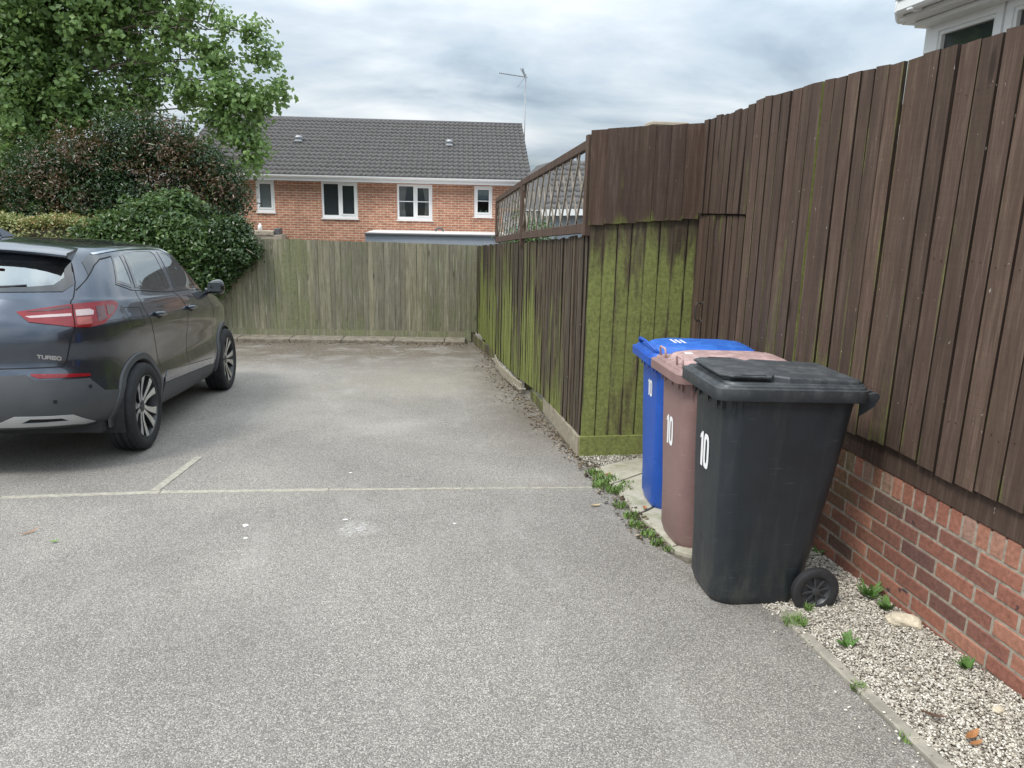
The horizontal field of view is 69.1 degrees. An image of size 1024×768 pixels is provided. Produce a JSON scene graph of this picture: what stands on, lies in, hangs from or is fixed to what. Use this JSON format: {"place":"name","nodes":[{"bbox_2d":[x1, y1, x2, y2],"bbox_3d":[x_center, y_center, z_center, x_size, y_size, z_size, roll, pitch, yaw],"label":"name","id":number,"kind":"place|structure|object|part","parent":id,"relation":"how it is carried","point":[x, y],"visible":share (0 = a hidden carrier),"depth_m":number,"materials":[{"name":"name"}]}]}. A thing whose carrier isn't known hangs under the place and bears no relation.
{"place":"outdoors","nodes":[
{"label":"outdoors","id":0,"kind":"place"},
{"bbox_2d":[0,0,925,210],"label":"sky","id":1,"kind":"structure","parent":0,"point":[588,65],"materials":[{"name":"grey"}]},
{"bbox_2d":[0,342,932,767],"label":"driveway","id":2,"kind":"structure","parent":0,"point":[604,638],"depth_m":3.38,"materials":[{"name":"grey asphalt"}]},
{"bbox_2d":[0,228,235,449],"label":"parked car","id":3,"kind":"object","parent":2,"relation":"on","point":[119,343],"visible":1,"depth_m":5.57,"materials":[{"name":"grey paint"}]},
{"bbox_3d":[-4.807,-1.111,7.137,0.177,0.358,0.942,-1,10,-7],"label":"front side window","id":4,"kind":"part","parent":3,"relation":"part of","materials":[{"name":"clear glass"}]},
{"bbox_3d":[-3.778,-0.766,5.180,1.314,0.239,0.399,-1,10,-7],"label":"rear window","id":5,"kind":"part","parent":3,"relation":"part of","materials":[{"name":"black glass"}]},
{"bbox_3d":[-3.107,-0.899,5.889,0.148,0.272,0.384,-1,10,-7],"label":"quarter window","id":6,"kind":"part","parent":3,"relation":"part of","materials":[{"name":"black glass"}]},
{"bbox_3d":[-3.171,-0.978,6.428,0.184,0.349,0.922,-1,10,-7],"label":"rear side window","id":7,"kind":"part","parent":3,"relation":"part of","materials":[{"name":"black glass"}]},
{"bbox_3d":[-3.283,-1.125,7.332,0.177,0.358,0.942,-1,10,-7],"label":"front side window","id":8,"kind":"part","parent":3,"relation":"part of","materials":[{"name":"black glass"}]},
{"bbox_2d":[151,457,201,490],"bbox_3d":[-2.416,0.656,5.387,0.060,0.086,0.825,0,13,-4],"label":"painted line","id":9,"kind":"object","parent":2,"relation":"on","point":[174,475],"visible":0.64,"depth_m":5.32,"materials":[{"name":"white paint"}]},
{"bbox_2d":[0,487,591,498],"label":"parking line","id":10,"kind":"object","parent":2,"relation":"on","point":[158,492],"visible":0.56,"depth_m":4.99,"materials":[{"name":"white paint"}]},
{"bbox_2d":[234,341,668,547],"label":"leaf litter","id":11,"kind":"object","parent":2,"relation":"on","point":[568,450],"visible":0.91,"depth_m":7.13,"materials":[{"name":"brown plant"}]},
{"bbox_2d":[585,467,673,551],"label":"weeds","id":12,"kind":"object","parent":2,"relation":"on","point":[618,488],"depth_m":4.77,"materials":[{"name":"green plant"}]},
{"bbox_2d":[409,331,580,453],"bbox_3d":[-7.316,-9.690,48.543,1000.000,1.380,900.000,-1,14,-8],"label":"ground","id":13,"kind":"structure","parent":0,"point":[525,392],"depth_m":8.73,"materials":[{"name":"soil"}]},
{"bbox_2d":[0,179,94,227],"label":"grey green shrub","id":14,"kind":"object","parent":13,"relation":"on","point":[12,200],"visible":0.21,"depth_m":13.94,"materials":[{"name":"green plant"}]},
{"bbox_2d":[0,209,100,237],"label":"clipped hedge","id":15,"kind":"object","parent":13,"relation":"on","point":[41,225],"visible":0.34,"depth_m":12.99,"materials":[{"name":"green plant"}]},
{"bbox_2d":[0,102,260,227],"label":"dark shrub","id":16,"kind":"object","parent":13,"relation":"on","point":[104,177],"visible":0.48,"depth_m":14.05,"materials":[{"name":"green plant"}]},
{"bbox_2d":[50,183,232,299],"bbox_3d":[-6.452,-2.156,13.278,3.189,2.798,1.703,-1,14,-8],"label":"laurel bush","id":17,"kind":"object","parent":13,"relation":"on","point":[168,222],"visible":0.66,"depth_m":12.79,"materials":[{"name":"green plant"}]},
{"bbox_2d":[0,0,298,196],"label":"broadleaf tree","id":18,"kind":"object","parent":13,"relation":"on","point":[45,58],"visible":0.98,"depth_m":14.71,"materials":[{"name":"green plant"}]},
{"bbox_2d":[193,211,270,285],"bbox_3d":[-4.989,-1.901,13.286,1.442,2.360,1.185,6,14,18],"label":"ivy clump","id":19,"kind":"object","parent":13,"relation":"on","point":[233,239],"visible":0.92,"depth_m":12.91,"materials":[{"name":"green plant"}]},
{"bbox_2d":[252,223,285,238],"bbox_3d":[-7.505,-3.790,23.112,0.880,2.360,1.060,-1,14,-8],"label":"flue pipe","id":20,"kind":"object","parent":13,"relation":"on","point":[276,233],"visible":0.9,"depth_m":22.50,"materials":[{"name":"white plastic"}]},
{"bbox_2d":[62,234,477,341],"bbox_3d":[-4.269,-1.715,13.452,7.289,1.831,0.152,1,13,-2],"label":"fence","id":21,"kind":"object","parent":13,"relation":"on","point":[294,287],"visible":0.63,"depth_m":13.44,"materials":[{"name":"brown wood"}]},
{"bbox_2d":[232,334,465,343],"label":"kerb","id":22,"kind":"structure","parent":13,"relation":"on","point":[298,338],"depth_m":13.30,"materials":[{"name":"grey concrete"}]},
{"bbox_2d":[184,115,529,241],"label":"brick house","id":23,"kind":"structure","parent":13,"relation":"on","point":[343,179],"depth_m":23.68,"materials":[{"name":"orange brick"}]},
{"bbox_2d":[255,180,275,212],"bbox_3d":[-7.698,-5.849,23.221,0.625,1.003,0.135,0,13,-4],"label":"window","id":24,"kind":"structure","parent":23,"relation":"in","point":[265,194],"depth_m":23.24,"materials":[{"name":"white plastic"}]},
{"bbox_2d":[321,181,358,219],"bbox_3d":[-5.424,-5.770,23.407,1.181,1.148,0.135,0,13,-4],"label":"window","id":25,"kind":"structure","parent":23,"relation":"in","point":[339,199],"depth_m":23.43,"materials":[{"name":"white plastic"}]},
{"bbox_2d":[396,184,432,221],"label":"window","id":26,"kind":"structure","parent":23,"relation":"in","point":[414,201],"depth_m":23.69,"materials":[{"name":"white plastic"}]},
{"bbox_2d":[473,186,492,217],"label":"window","id":27,"kind":"structure","parent":23,"relation":"in","point":[482,194],"depth_m":23.77,"materials":[{"name":"white plastic"}]},
{"bbox_2d":[499,68,527,137],"bbox_3d":[0.010,-8.718,26.596,1.013,4.846,0.260,-1,14,-8],"label":"tv aerial","id":28,"kind":"object","parent":23,"relation":"attached to","point":[523,72],"visible":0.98,"depth_m":26.20,"materials":[{"name":"metal"}]},
{"bbox_2d":[364,227,507,245],"bbox_3d":[-1.962,-3.495,22.835,4.720,2.545,2.580,0,13,-4],"label":"extension","id":29,"kind":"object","parent":13,"relation":"on","point":[477,238],"visible":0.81,"depth_m":21.41,"materials":[{"name":"white plastic"}]},
{"bbox_2d":[494,354,521,391],"bbox_3d":[-0.106,-0.183,9.979,0.107,0.266,2.618,-1,14,-8],"label":"loose board","id":30,"kind":"object","parent":13,"relation":"on","point":[509,377],"visible":0.87,"depth_m":9.44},
{"bbox_2d":[491,201,566,243],"bbox_3d":[0.189,-1.862,12.609,1.241,2.497,1.590,6,14,20],"label":"garden shrub","id":31,"kind":"object","parent":13,"relation":"on","point":[534,227],"visible":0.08,"depth_m":12.51,"materials":[{"name":"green plant"}]},
{"bbox_2d":[473,235,589,456],"bbox_3d":[-0.009,-0.927,9.724,0.277,2.309,8.088,-1,14,-8],"label":"fence","id":32,"kind":"object","parent":13,"relation":"on","point":[531,310],"visible":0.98,"depth_m":7.54,"materials":[{"name":"wood"}]},
{"bbox_2d":[495,182,519,242],"bbox_3d":[-0.050,-2.192,9.669,0.055,0.809,2.275,-1,14,-8],"label":"trellis panel","id":33,"kind":"object","parent":32,"relation":"attached to","point":[503,197],"visible":0.88,"depth_m":9.63,"materials":[{"name":"brown paint"}]},
{"bbox_2d":[519,180,524,246],"bbox_3d":[0.123,-1.956,8.530,0.057,0.740,0.080,-1,14,-8],"label":"fence post","id":34,"kind":"object","parent":32,"relation":"attached to","point":[521,241],"visible":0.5,"depth_m":8.53,"materials":[{"name":"brown paint"}]},
{"bbox_2d":[520,141,585,238],"bbox_3d":[0.345,-1.739,7.036,0.055,0.844,2.964,-1,14,-8],"label":"trellis panel","id":35,"kind":"object","parent":32,"relation":"attached to","point":[577,152],"visible":0.88,"depth_m":6.76,"materials":[{"name":"brown paint"}]},
{"bbox_2d":[582,134,590,235],"bbox_3d":[0.575,-1.480,5.555,0.060,0.730,0.075,-1,14,-8],"label":"fence post","id":36,"kind":"object","parent":32,"relation":"on","point":[585,229],"visible":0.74,"depth_m":5.53,"materials":[{"name":"brown paint"}]},
{"bbox_2d":[500,121,715,245],"bbox_3d":[3.149,-4.221,19.832,6.254,4.960,7.810,-1,14,-8],"label":"bungalow","id":37,"kind":"object","parent":13,"relation":"on","point":[572,218],"visible":0.09,"depth_m":16.83,"materials":[{"name":"grey concrete"}]},
{"bbox_2d":[492,358,1023,767],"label":"gravel","id":38,"kind":"structure","parent":13,"relation":"on","point":[950,668],"depth_m":2.87,"materials":[{"name":"beige gravel"}]},
{"bbox_2d":[779,608,808,628],"bbox_3d":[1.242,1.034,3.278,0.154,0.046,0.160,-1,14,-8],"label":"grass tuft","id":39,"kind":"object","parent":38,"relation":"on","point":[797,618],"visible":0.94,"depth_m":3.27,"materials":[{"name":"green plant"}]},
{"bbox_2d":[802,601,814,611],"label":"grass tuft","id":40,"kind":"object","parent":38,"relation":"on","point":[807,607],"visible":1,"depth_m":3.40,"materials":[{"name":"green plant"}]},
{"bbox_2d":[835,629,859,646],"bbox_3d":[1.392,1.062,3.091,0.087,0.074,0.071,-7,16,-32],"label":"weed plant","id":41,"kind":"object","parent":38,"relation":"on","point":[847,637],"visible":1,"depth_m":3.10,"materials":[{"name":"green plant"}]},
{"bbox_2d":[856,578,884,597],"bbox_3d":[1.706,0.981,3.522,0.123,0.094,0.116,3,14,8],"label":"weed plant","id":42,"kind":"object","parent":38,"relation":"on","point":[866,592],"visible":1,"depth_m":3.53,"materials":[{"name":"green plant"}]},
{"bbox_2d":[876,595,895,610],"bbox_3d":[1.714,1.013,3.419,0.084,0.064,0.090,-1,14,-8],"label":"weed plant","id":43,"kind":"object","parent":38,"relation":"on","point":[886,605],"visible":1,"depth_m":3.43,"materials":[{"name":"green plant"}]},
{"bbox_2d":[885,611,922,628],"bbox_3d":[1.736,1.050,3.292,0.152,0.074,0.080,7,14,22],"label":"stone","id":44,"kind":"object","parent":38,"relation":"on","point":[897,618],"visible":0.95,"depth_m":3.27,"materials":[{"name":"stone"}]},
{"bbox_2d":[919,708,948,717],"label":"twig","id":45,"kind":"object","parent":38,"relation":"on","point":[934,714],"visible":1,"depth_m":2.61,"materials":[{"name":"brown wood"}]},
{"bbox_2d":[953,655,975,669],"bbox_3d":[1.786,1.099,2.938,0.077,0.061,0.051,-1,14,-8],"label":"weed plant","id":46,"kind":"object","parent":38,"relation":"on","point":[966,663],"visible":1,"depth_m":2.94,"materials":[{"name":"green plant"}]},
{"bbox_2d":[966,728,978,737],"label":"dead leaf","id":47,"kind":"object","parent":38,"relation":"on","point":[972,733],"visible":1,"depth_m":2.51,"materials":[{"name":"orange plant"}]},
{"bbox_2d":[969,739,982,744],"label":"dead leaf","id":48,"kind":"object","parent":38,"relation":"on","point":[976,742],"visible":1,"depth_m":2.47,"materials":[{"name":"orange plant"}]},
{"bbox_2d":[992,705,1003,713],"bbox_3d":[1.744,1.169,2.667,0.042,0.027,0.034,-5,15,-25],"label":"stone","id":49,"kind":"object","parent":38,"relation":"on","point":[997,709],"visible":1,"depth_m":2.66,"materials":[{"name":"stone"}]},
{"bbox_2d":[812,447,1023,698],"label":"garden wall","id":50,"kind":"structure","parent":13,"relation":"on","point":[951,576],"depth_m":3.23,"materials":[{"name":"red brick"}]},
{"bbox_2d":[735,25,1023,545],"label":"fence","id":51,"kind":"object","parent":50,"relation":"on","point":[882,262],"visible":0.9,"depth_m":3.28,"materials":[{"name":"brown paint"}]},
{"bbox_2d":[894,0,1023,54],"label":"bay window","id":52,"kind":"structure","parent":13,"relation":"on","point":[946,23],"depth_m":5.93,"materials":[{"name":"plastic"}]},
{"bbox_2d":[931,2,1006,50],"bbox_3d":[3.649,-2.326,6.059,0.085,1.272,0.762,-1,14,-8],"label":"window","id":53,"kind":"structure","parent":52,"relation":"in","point":[987,22],"depth_m":5.92,"materials":[{"name":"white plastic"}]},
{"bbox_2d":[1004,0,1023,31],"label":"window","id":54,"kind":"structure","parent":52,"relation":"in","point":[1015,9],"depth_m":5.46,"materials":[{"name":"white plastic"}]},
{"bbox_2d":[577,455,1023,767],"bbox_3d":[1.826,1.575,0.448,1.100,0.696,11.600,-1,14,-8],"label":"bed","id":55,"kind":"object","parent":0,"point":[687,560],"visible":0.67,"depth_m":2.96,"materials":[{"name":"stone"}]},
{"bbox_2d":[594,458,642,483],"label":"paving slab","id":56,"kind":"structure","parent":55,"relation":"on","point":[627,469],"depth_m":5.56,"materials":[{"name":"grey concrete"}]},
{"bbox_2d":[611,474,653,514],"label":"paving slab","id":57,"kind":"structure","parent":55,"relation":"on","point":[634,496],"depth_m":4.97,"materials":[{"name":"grey concrete"}]},
{"bbox_2d":[579,216,698,456],"bbox_3d":[0.981,-0.354,5.849,0.872,1.911,0.090,-1,14,-8],"label":"fence","id":58,"kind":"object","parent":55,"relation":"on","point":[640,283],"visible":0.81,"depth_m":5.77,"materials":[{"name":"brown paint"}]},
{"bbox_2d":[588,123,703,224],"bbox_3d":[0.995,-1.557,5.511,0.856,0.751,0.022,-1,14,-8],"label":"fence","id":59,"kind":"object","parent":58,"relation":"attached to","point":[651,173],"visible":1,"depth_m":5.51,"materials":[{"name":"brown paint"}]},
{"bbox_2d":[690,213,745,340],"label":"gate","id":60,"kind":"structure","parent":58,"relation":"attached to","point":[717,276],"depth_m":5.34,"materials":[{"name":"brown paint"}]},
{"bbox_2d":[698,103,755,222],"bbox_3d":[1.515,-1.498,5.191,0.103,0.773,0.844,-1,14,-8],"label":"fence","id":61,"kind":"object","parent":60,"relation":"on","point":[726,162],"visible":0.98,"depth_m":5.12,"materials":[{"name":"brown paint"}]},
{"bbox_2d":[639,508,676,546],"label":"paving slab","id":62,"kind":"structure","parent":55,"relation":"on","point":[653,515],"depth_m":4.47,"materials":[{"name":"beige concrete"}]},
{"bbox_2d":[632,337,754,508],"bbox_3d":[1.163,0.256,4.758,0.774,1.089,0.485,1,13,-5],"label":"wheelie bin","id":63,"kind":"object","parent":62,"relation":"on","point":[645,350],"visible":0.24,"depth_m":4.63,"materials":[{"name":"blue plastic"}]},
{"bbox_2d":[651,345,785,547],"bbox_3d":[1.173,0.361,4.156,0.774,1.096,0.485,1,13,-8],"label":"wheelie bin","id":64,"kind":"object","parent":62,"relation":"on","point":[679,431],"visible":0.23,"depth_m":4.03,"materials":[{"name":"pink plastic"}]},
{"bbox_2d":[671,545,820,557],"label":"paving slab","id":65,"kind":"structure","parent":55,"relation":"on","point":[682,551],"depth_m":4.04,"materials":[{"name":"beige concrete"}]},
{"bbox_2d":[811,545,826,552],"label":"weed plant","id":66,"kind":"object","parent":65,"relation":"on","point":[816,550],"visible":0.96,"depth_m":4.06,"materials":[{"name":"green plant"}]},
{"bbox_2d":[682,357,879,608],"bbox_3d":[1.194,0.465,3.515,0.764,1.118,0.482,1,13,-7],"label":"wheelie bin","id":67,"kind":"object","parent":55,"relation":"on","point":[770,435],"visible":0.99,"depth_m":3.33,"materials":[{"name":"black plastic"}]},
{"bbox_2d":[779,614,953,767],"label":"edging kerb","id":68,"kind":"structure","parent":55,"relation":"on","point":[878,706],"depth_m":2.68,"materials":[{"name":"concrete"}]},
{"bbox_2d":[850,679,869,694],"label":"grass tuft","id":69,"kind":"object","parent":68,"relation":"on","point":[855,683],"visible":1,"depth_m":2.78,"materials":[{"name":"green plant"}]},
{"bbox_2d":[898,727,911,743],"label":"grass tuft","id":70,"kind":"object","parent":55,"relation":"on","point":[904,740],"visible":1,"depth_m":2.49,"materials":[{"name":"green plant"}]}
]}

